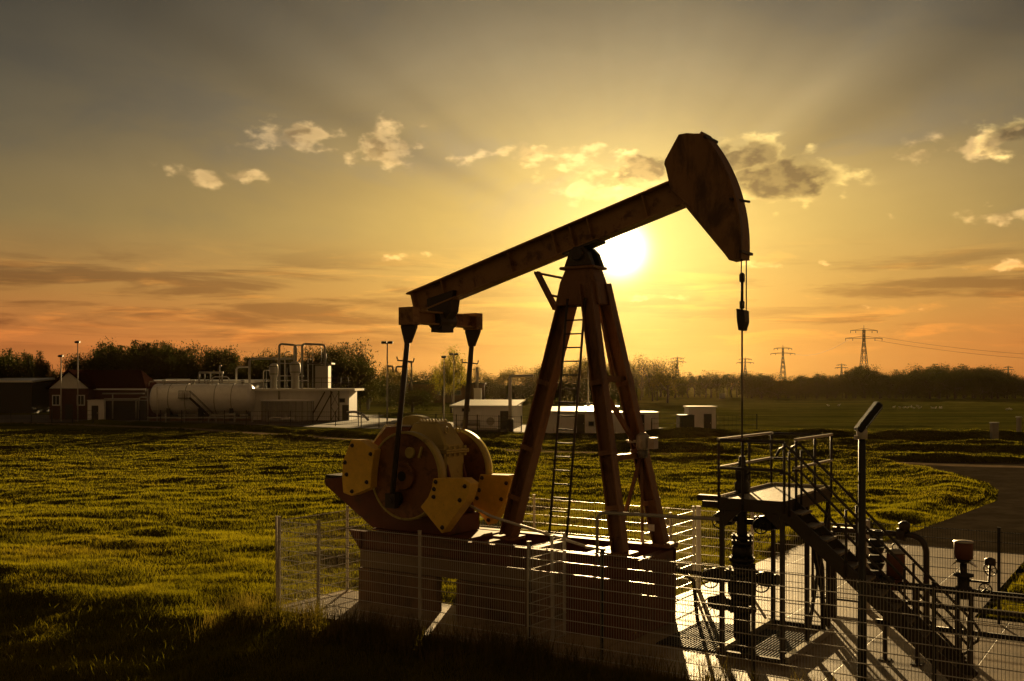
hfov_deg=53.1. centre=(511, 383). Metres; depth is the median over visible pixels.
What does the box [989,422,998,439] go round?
marker cabinet
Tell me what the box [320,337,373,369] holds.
tree
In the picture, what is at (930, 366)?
tree
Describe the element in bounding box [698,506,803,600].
fence
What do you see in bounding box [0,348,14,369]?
tree
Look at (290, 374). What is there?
tree
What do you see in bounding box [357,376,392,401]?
bush
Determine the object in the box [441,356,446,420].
lamp mast
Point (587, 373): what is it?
tree
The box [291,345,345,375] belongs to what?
tree
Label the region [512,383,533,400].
bush
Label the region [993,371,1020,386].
tree
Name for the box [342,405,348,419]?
door
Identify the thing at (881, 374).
tree
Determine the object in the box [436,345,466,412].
yellow tree
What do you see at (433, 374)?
tree
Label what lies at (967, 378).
tree
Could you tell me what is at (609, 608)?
concrete pedestal
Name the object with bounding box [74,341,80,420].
lamp mast
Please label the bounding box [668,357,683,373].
power pylon
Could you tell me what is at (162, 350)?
tree
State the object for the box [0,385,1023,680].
ground
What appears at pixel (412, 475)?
pump jack
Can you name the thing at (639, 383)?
tree
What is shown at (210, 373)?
overhead pipe
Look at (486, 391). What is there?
bush
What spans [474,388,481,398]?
box
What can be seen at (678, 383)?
tree
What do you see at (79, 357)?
tree
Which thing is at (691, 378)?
tree
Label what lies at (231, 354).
tree
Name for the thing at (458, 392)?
window
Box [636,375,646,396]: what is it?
tree
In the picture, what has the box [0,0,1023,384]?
sky
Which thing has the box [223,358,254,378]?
tree
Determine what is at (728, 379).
tree
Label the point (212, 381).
pipe run
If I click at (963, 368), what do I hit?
tree
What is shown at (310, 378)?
tree
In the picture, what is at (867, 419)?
lamp post
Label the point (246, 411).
wire fence
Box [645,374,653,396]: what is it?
tree
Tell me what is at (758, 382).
tree
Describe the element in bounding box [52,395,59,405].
window
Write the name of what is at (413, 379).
bush
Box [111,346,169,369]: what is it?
tree
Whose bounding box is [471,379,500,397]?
bush
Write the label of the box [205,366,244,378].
tree
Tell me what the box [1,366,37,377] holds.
tree
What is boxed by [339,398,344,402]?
window
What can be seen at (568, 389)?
bush
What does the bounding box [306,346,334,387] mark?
header tank
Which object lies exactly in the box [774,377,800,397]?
tree
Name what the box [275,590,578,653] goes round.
pump apron pavement
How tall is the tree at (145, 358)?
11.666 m
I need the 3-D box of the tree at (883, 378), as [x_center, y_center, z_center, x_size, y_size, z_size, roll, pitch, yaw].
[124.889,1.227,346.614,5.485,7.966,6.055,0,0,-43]
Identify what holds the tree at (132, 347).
on the ground at (952, 417)
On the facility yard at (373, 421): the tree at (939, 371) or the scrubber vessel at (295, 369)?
the scrubber vessel at (295, 369)
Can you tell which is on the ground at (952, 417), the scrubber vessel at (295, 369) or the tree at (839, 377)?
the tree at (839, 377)
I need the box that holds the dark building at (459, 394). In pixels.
[407,383,485,402]
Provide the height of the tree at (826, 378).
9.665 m
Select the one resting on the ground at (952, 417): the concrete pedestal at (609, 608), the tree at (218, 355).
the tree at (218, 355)
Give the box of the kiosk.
[683,406,716,428]
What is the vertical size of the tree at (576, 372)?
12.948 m
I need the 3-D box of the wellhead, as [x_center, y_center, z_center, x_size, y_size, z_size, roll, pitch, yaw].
[4.538,3.190,20.062,2.687,3.620,1.889,0,0,33]
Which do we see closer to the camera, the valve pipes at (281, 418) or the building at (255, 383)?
the valve pipes at (281, 418)
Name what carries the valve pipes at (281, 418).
on the facility yard at (373, 421)
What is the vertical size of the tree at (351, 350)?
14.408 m
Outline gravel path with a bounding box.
[0,422,1023,467]
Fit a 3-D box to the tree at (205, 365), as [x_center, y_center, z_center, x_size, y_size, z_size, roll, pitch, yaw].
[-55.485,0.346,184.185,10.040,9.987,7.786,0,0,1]
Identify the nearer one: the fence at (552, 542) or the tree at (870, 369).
the fence at (552, 542)
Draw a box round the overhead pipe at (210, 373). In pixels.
[198,365,223,382]
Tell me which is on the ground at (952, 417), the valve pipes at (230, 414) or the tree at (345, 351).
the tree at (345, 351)
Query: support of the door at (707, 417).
in the kiosk
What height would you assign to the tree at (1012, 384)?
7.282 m
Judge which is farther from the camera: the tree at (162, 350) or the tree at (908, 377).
the tree at (908, 377)
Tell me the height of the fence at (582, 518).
2.171 m
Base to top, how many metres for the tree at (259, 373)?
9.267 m
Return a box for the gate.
[811,520,869,610]
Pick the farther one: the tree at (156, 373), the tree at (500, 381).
the tree at (500, 381)
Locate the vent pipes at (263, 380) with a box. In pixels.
[262,351,312,387]
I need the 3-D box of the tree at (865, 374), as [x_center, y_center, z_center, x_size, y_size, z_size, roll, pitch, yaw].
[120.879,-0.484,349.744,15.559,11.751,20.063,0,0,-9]
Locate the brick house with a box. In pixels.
[45,370,159,418]
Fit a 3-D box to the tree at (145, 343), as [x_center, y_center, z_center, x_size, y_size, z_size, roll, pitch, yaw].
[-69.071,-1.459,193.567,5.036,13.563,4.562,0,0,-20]
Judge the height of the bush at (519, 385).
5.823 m
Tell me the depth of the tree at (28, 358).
195.01 m
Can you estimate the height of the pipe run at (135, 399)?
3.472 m
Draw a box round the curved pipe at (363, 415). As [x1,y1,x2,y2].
[346,411,369,420]
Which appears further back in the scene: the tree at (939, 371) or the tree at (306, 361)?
the tree at (939, 371)
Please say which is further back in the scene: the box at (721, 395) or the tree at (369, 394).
the box at (721, 395)
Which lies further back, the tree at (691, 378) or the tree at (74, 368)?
the tree at (691, 378)
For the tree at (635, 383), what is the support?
on the ground at (952, 417)
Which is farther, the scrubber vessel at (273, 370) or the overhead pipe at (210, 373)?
the overhead pipe at (210, 373)
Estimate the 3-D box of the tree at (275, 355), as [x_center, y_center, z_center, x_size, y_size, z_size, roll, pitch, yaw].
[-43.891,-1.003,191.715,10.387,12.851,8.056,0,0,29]
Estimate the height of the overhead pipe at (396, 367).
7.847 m
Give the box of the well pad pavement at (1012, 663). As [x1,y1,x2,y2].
[550,539,1023,680]
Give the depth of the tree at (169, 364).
180.51 m
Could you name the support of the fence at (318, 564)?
on the pump apron pavement at (446, 608)
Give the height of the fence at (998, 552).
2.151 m
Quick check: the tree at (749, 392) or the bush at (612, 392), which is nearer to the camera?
the bush at (612, 392)
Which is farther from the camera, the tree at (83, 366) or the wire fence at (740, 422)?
the tree at (83, 366)
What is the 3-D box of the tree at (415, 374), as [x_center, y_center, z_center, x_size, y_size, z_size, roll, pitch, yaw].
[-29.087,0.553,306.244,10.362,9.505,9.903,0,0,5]
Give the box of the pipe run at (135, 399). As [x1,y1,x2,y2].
[102,393,145,418]
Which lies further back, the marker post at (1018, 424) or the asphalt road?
the marker post at (1018, 424)
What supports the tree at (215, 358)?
on the ground at (952, 417)
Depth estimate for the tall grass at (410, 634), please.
19.16 m
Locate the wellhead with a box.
[676,456,825,644]
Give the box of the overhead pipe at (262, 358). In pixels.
[235,357,292,416]
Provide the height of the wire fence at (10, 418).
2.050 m
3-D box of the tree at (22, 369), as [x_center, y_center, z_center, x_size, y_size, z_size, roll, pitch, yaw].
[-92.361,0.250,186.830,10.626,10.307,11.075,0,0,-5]
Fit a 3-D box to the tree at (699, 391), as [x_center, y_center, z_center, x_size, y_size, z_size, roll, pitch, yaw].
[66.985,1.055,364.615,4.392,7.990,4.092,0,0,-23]
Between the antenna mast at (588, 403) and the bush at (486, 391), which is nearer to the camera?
the antenna mast at (588, 403)
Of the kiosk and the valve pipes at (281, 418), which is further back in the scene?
the valve pipes at (281, 418)
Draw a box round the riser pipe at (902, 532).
[831,521,928,624]
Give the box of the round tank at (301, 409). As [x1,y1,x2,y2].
[261,399,313,420]
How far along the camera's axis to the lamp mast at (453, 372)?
149.93 m
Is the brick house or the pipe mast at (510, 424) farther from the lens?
the brick house
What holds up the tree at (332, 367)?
on the ground at (952, 417)
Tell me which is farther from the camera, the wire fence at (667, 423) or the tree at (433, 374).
the tree at (433, 374)
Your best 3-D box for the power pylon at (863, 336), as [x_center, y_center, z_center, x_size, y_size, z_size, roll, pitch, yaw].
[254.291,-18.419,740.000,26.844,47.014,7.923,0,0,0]
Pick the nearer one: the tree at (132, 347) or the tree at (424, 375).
the tree at (132, 347)
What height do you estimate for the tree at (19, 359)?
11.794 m
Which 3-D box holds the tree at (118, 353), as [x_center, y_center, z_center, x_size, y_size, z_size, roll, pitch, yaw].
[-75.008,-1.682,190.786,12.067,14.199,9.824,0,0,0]
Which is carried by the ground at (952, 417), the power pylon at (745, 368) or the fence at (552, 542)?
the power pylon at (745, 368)
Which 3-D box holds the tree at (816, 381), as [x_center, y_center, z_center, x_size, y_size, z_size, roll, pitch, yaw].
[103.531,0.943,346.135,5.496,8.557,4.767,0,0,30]
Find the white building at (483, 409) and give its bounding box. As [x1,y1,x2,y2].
[450,399,524,428]
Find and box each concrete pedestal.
[359,567,441,612]
[456,579,562,626]
[566,567,675,640]
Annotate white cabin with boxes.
[546,406,595,432]
[612,411,658,432]
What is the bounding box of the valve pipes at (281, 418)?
[267,415,293,421]
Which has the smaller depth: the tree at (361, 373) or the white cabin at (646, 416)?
the white cabin at (646, 416)
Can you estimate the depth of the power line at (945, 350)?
707.46 m
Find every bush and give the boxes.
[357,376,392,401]
[370,381,399,401]
[384,387,439,411]
[395,376,433,391]
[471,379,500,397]
[484,381,513,399]
[485,387,494,398]
[489,382,523,399]
[503,383,531,399]
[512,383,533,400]
[524,379,573,399]
[555,377,576,401]
[558,378,591,401]
[561,380,591,401]
[573,379,613,400]
[590,382,618,400]
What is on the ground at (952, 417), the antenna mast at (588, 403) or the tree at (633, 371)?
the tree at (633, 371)
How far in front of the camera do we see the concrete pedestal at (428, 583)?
22.60 m
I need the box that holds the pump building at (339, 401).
[251,378,363,420]
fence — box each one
[0,409,93,423]
[139,410,358,425]
[275,506,375,605]
[277,516,524,646]
[361,412,521,432]
[479,494,697,588]
[527,532,566,647]
[528,541,1023,680]
[641,506,695,597]
[651,416,682,429]
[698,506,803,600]
[716,414,756,429]
[867,518,1023,626]
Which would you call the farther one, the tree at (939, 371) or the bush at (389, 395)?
the tree at (939, 371)
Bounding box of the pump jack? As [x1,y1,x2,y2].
[324,131,752,591]
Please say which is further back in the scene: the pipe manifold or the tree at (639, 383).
the tree at (639, 383)
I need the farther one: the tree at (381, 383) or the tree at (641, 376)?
the tree at (641, 376)
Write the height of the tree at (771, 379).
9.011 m
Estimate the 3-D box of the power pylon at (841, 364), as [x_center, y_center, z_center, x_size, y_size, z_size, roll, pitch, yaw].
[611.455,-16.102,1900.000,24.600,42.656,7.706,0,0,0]
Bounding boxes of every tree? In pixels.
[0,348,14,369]
[0,349,36,377]
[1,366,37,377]
[3,350,41,377]
[4,357,38,376]
[21,352,38,375]
[21,366,49,381]
[34,350,52,377]
[45,366,70,381]
[50,361,92,386]
[57,355,87,369]
[61,346,103,370]
[66,357,97,370]
[72,349,131,369]
[80,336,138,368]
[95,342,109,366]
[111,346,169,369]
[124,345,137,360]
[125,350,167,373]
[132,340,176,376]
[133,345,195,379]
[134,340,159,356]
[140,341,184,366]
[157,349,202,378]
[161,341,173,352]
[167,346,190,370]
[179,339,228,378]
[179,358,220,378]
[186,342,234,367]
[197,345,241,368]
[200,361,226,378]
[203,344,252,373]
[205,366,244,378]
[222,350,264,376]
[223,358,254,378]
[240,362,269,386]
[247,353,290,387]
[251,345,290,376]
[269,357,313,387]
[269,364,290,387]
[289,368,314,387]
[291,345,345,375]
[300,352,314,387]
[303,360,335,386]
[309,342,351,365]
[309,355,351,387]
[314,342,357,387]
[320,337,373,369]
[326,351,393,406]
[330,360,358,392]
[335,342,369,378]
[355,359,368,409]
[363,366,386,408]
[365,381,377,409]
[376,365,399,400]
[383,369,400,383]
[390,368,418,385]
[398,371,426,382]
[416,370,433,379]
[427,360,460,412]
[428,365,438,382]
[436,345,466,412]
[465,365,498,388]
[492,369,516,386]
[498,365,533,386]
[521,368,539,385]
[529,364,540,381]
[559,363,575,397]
[563,356,589,400]
[576,363,609,383]
[607,359,647,376]
[629,354,672,400]
[629,360,640,386]
[631,357,651,399]
[634,375,650,397]
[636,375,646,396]
[643,358,671,400]
[643,372,678,396]
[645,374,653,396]
[646,357,687,402]
[663,373,688,397]
[663,375,673,397]
[670,378,691,396]
[677,379,686,396]
[678,372,701,397]
[688,376,697,396]
[692,374,716,397]
[693,370,729,397]
[695,375,705,396]
[721,372,743,397]
[725,378,739,396]
[731,371,758,397]
[734,371,769,387]
[734,382,767,397]
[745,376,774,386]
[757,372,784,389]
[770,380,784,397]
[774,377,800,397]
[785,375,811,397]
[811,374,825,397]
[815,372,838,386]
[815,374,837,397]
[826,380,839,397]
[835,374,848,397]
[841,365,894,397]
[844,371,861,397]
[847,366,863,380]
[858,364,880,379]
[861,368,889,377]
[875,375,888,397]
[888,369,905,396]
[891,372,919,397]
[900,370,930,381]
[904,364,949,397]
[920,364,951,396]
[922,362,951,396]
[941,372,982,397]
[943,366,973,397]
[950,364,997,397]
[952,364,973,397]
[968,367,991,376]
[973,378,1018,398]
[990,369,1006,378]
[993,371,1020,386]
[1007,375,1023,397]
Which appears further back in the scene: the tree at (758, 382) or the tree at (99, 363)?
the tree at (758, 382)
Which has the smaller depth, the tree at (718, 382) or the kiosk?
the kiosk
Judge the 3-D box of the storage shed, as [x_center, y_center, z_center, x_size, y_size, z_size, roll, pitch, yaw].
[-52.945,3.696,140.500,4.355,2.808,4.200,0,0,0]
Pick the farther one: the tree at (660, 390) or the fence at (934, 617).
the tree at (660, 390)
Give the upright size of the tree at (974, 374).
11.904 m
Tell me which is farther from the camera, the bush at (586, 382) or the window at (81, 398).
the bush at (586, 382)
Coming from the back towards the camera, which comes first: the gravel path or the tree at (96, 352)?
the tree at (96, 352)
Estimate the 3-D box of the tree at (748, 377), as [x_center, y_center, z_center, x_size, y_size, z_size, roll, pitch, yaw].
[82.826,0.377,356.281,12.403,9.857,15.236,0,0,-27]
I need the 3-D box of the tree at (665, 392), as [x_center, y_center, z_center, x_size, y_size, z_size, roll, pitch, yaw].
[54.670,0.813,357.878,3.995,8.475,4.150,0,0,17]
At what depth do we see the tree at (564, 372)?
285.06 m
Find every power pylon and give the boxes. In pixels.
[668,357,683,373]
[737,358,753,373]
[771,347,794,379]
[835,363,847,374]
[845,328,881,371]
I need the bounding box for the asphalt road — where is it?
[884,461,1023,553]
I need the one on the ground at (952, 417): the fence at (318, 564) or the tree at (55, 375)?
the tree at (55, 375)
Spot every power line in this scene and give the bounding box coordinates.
[876,340,1015,357]
[882,337,1018,353]
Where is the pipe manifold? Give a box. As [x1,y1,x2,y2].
[867,530,1023,671]
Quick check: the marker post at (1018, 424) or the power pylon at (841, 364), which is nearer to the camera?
the marker post at (1018, 424)
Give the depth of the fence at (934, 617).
16.61 m
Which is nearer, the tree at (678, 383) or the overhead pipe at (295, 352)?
the overhead pipe at (295, 352)
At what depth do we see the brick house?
143.14 m
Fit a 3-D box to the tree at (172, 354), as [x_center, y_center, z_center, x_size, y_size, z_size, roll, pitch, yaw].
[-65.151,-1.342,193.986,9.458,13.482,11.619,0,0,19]
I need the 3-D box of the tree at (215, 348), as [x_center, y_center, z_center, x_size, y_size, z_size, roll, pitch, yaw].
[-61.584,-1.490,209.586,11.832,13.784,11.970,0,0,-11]
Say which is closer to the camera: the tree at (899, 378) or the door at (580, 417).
the door at (580, 417)
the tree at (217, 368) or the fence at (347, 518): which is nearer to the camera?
the fence at (347, 518)
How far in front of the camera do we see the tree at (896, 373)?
350.85 m
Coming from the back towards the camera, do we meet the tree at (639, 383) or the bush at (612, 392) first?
the tree at (639, 383)
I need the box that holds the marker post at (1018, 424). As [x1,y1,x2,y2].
[1016,417,1021,431]
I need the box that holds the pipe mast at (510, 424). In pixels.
[507,375,532,431]
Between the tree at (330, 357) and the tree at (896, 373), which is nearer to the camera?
the tree at (330, 357)
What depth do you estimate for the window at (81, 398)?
141.20 m
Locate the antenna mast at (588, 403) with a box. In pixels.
[586,369,589,405]
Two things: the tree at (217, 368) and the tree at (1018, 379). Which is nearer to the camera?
the tree at (217, 368)
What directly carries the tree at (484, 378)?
on the ground at (952, 417)
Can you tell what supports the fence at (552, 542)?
on the pump apron pavement at (446, 608)
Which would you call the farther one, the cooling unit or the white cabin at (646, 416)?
the cooling unit
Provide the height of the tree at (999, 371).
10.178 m
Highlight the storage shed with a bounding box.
[105,400,146,419]
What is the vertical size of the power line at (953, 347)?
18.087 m
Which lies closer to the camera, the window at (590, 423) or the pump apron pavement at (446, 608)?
the pump apron pavement at (446, 608)
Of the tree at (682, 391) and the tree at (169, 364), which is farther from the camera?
the tree at (682, 391)
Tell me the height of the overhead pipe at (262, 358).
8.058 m
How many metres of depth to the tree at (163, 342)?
217.98 m
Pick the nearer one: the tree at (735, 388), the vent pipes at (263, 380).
the vent pipes at (263, 380)
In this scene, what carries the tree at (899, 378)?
on the ground at (952, 417)
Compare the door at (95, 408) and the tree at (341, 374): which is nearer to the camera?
the door at (95, 408)
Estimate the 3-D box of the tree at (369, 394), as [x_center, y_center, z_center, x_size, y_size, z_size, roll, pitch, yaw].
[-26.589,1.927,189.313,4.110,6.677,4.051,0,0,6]
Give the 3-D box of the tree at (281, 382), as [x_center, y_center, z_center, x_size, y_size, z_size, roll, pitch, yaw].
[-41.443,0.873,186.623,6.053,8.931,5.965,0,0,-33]
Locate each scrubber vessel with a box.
[266,356,277,388]
[286,361,300,388]
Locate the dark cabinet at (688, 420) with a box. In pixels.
[676,414,693,427]
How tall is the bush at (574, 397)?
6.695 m
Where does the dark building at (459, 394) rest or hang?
on the ground at (952, 417)
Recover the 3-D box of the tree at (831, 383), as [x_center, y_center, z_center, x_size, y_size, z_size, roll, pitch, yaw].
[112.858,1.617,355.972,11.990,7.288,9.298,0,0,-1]
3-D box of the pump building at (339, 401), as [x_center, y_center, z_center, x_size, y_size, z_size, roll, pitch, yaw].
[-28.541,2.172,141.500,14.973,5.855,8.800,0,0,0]
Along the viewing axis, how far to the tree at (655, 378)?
292.06 m
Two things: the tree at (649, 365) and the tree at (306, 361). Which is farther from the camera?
the tree at (649, 365)
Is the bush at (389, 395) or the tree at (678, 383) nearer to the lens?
the bush at (389, 395)
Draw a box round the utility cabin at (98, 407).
[87,400,105,419]
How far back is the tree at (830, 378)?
355.40 m
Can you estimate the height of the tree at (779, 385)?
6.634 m
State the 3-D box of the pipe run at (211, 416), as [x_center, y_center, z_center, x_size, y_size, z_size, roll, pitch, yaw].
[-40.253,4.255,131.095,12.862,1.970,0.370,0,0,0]
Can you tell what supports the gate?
attached to the fence at (998, 552)
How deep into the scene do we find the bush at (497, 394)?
276.33 m
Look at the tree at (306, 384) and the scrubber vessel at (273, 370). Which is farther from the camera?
the tree at (306, 384)
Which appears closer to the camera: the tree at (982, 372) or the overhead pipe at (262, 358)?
the overhead pipe at (262, 358)
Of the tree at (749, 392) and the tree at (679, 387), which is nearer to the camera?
the tree at (749, 392)
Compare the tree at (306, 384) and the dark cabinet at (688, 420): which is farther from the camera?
the tree at (306, 384)
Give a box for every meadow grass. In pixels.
[0,425,1023,544]
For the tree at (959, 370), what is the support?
on the ground at (952, 417)
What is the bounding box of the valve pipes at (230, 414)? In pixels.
[225,410,252,421]
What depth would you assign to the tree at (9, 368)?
180.79 m
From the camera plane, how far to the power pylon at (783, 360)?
1079.78 m
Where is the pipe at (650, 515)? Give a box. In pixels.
[596,511,731,561]
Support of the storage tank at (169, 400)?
on the facility yard at (373, 421)
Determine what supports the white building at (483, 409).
on the facility yard at (373, 421)
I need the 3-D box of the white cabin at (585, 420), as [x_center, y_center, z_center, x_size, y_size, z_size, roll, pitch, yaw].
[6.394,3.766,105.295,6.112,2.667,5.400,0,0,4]
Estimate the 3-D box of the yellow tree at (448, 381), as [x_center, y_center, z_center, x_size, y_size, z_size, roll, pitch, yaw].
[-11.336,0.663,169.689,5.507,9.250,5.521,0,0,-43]
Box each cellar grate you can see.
[656,620,732,652]
[729,629,812,657]
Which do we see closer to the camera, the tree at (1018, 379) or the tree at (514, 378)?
the tree at (514, 378)
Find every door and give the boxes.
[65,404,71,418]
[92,406,97,419]
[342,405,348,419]
[500,411,507,428]
[577,414,584,432]
[704,414,711,427]
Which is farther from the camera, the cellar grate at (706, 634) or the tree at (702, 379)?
the tree at (702, 379)
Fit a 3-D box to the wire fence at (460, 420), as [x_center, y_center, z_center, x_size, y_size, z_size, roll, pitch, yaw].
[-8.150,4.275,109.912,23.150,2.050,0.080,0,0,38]
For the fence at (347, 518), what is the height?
2.171 m
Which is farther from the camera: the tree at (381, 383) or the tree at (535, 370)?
the tree at (535, 370)
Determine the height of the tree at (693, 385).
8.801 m
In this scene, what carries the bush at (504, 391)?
on the ground at (952, 417)
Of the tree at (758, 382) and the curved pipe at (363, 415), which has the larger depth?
the tree at (758, 382)
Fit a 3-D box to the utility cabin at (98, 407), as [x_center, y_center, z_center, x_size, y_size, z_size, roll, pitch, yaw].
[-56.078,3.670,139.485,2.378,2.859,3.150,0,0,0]
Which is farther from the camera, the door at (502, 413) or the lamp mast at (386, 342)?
the lamp mast at (386, 342)
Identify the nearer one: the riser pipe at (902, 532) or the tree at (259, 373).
the riser pipe at (902, 532)
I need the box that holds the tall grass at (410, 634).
[186,585,853,680]
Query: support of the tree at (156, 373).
on the ground at (952, 417)
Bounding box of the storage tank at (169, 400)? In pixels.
[147,380,254,420]
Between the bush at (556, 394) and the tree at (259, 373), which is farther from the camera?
the bush at (556, 394)
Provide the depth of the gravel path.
94.13 m
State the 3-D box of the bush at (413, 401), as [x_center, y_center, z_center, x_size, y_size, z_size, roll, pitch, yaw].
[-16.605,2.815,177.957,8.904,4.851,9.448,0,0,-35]
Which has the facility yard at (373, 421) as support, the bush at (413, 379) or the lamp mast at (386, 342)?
the lamp mast at (386, 342)
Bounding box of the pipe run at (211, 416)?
[147,409,247,421]
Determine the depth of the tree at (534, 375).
287.33 m
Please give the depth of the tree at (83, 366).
186.12 m
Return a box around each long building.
[0,378,54,412]
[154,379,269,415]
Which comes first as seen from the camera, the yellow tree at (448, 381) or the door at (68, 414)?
the door at (68, 414)
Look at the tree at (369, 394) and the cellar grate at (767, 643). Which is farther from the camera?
the tree at (369, 394)
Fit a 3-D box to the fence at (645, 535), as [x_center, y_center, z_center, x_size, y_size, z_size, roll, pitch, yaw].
[3.585,4.015,23.250,0.106,2.171,2.866,0,0,33]
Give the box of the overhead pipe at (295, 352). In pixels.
[278,343,325,399]
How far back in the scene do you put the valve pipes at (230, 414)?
131.99 m
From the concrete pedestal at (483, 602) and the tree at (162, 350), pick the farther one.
the tree at (162, 350)
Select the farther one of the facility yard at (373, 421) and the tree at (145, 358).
the tree at (145, 358)
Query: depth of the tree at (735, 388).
365.16 m
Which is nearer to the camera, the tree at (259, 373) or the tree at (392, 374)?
the tree at (259, 373)
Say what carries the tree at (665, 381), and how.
on the ground at (952, 417)
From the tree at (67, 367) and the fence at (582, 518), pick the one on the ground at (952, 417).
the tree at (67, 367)
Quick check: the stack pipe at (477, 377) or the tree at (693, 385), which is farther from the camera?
the tree at (693, 385)
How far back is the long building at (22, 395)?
170.00 m
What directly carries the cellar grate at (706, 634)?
on the well pad pavement at (1012, 663)
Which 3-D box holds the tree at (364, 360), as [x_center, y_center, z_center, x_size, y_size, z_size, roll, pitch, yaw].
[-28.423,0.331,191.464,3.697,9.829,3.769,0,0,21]
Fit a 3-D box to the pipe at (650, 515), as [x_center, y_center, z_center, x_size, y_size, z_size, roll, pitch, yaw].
[2.818,2.973,19.366,2.806,1.055,0.070,0,0,33]
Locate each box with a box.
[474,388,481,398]
[719,393,724,397]
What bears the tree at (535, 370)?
on the ground at (952, 417)
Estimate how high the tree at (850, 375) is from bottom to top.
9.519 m
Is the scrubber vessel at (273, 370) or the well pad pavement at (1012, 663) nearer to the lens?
the well pad pavement at (1012, 663)
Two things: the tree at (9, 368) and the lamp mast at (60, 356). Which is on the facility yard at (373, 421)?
the lamp mast at (60, 356)
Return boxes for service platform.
[697,432,980,680]
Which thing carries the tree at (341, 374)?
on the ground at (952, 417)
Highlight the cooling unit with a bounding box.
[461,417,496,429]
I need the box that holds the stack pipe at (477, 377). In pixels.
[476,367,478,387]
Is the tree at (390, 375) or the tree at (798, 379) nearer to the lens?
the tree at (390, 375)
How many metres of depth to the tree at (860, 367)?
367.46 m
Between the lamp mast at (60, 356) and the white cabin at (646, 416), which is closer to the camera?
the white cabin at (646, 416)
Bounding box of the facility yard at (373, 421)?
[0,415,595,433]
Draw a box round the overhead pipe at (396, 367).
[388,362,411,393]
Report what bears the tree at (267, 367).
on the ground at (952, 417)
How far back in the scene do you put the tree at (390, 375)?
295.33 m
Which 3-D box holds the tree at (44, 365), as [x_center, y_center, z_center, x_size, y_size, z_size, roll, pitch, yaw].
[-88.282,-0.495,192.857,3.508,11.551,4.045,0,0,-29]
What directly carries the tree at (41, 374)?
on the ground at (952, 417)
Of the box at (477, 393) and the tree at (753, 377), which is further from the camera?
the tree at (753, 377)
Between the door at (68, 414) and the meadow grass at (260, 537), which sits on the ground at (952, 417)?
the meadow grass at (260, 537)
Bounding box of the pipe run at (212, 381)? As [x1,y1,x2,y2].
[149,376,245,384]
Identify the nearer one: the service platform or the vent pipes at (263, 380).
the service platform
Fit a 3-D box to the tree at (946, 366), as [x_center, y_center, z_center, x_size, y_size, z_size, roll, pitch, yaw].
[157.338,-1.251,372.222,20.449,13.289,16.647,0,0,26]
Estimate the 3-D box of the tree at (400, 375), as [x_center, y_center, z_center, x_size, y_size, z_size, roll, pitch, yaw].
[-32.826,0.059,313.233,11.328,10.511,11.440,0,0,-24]
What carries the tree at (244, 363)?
on the ground at (952, 417)
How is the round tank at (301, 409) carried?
on the facility yard at (373, 421)
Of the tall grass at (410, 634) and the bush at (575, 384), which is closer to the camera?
the tall grass at (410, 634)
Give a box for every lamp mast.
[58,355,63,420]
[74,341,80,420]
[381,341,392,426]
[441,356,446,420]
[449,353,457,403]
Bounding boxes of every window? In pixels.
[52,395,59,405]
[78,395,84,405]
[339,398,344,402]
[454,390,460,394]
[588,421,593,425]
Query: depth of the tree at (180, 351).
194.01 m

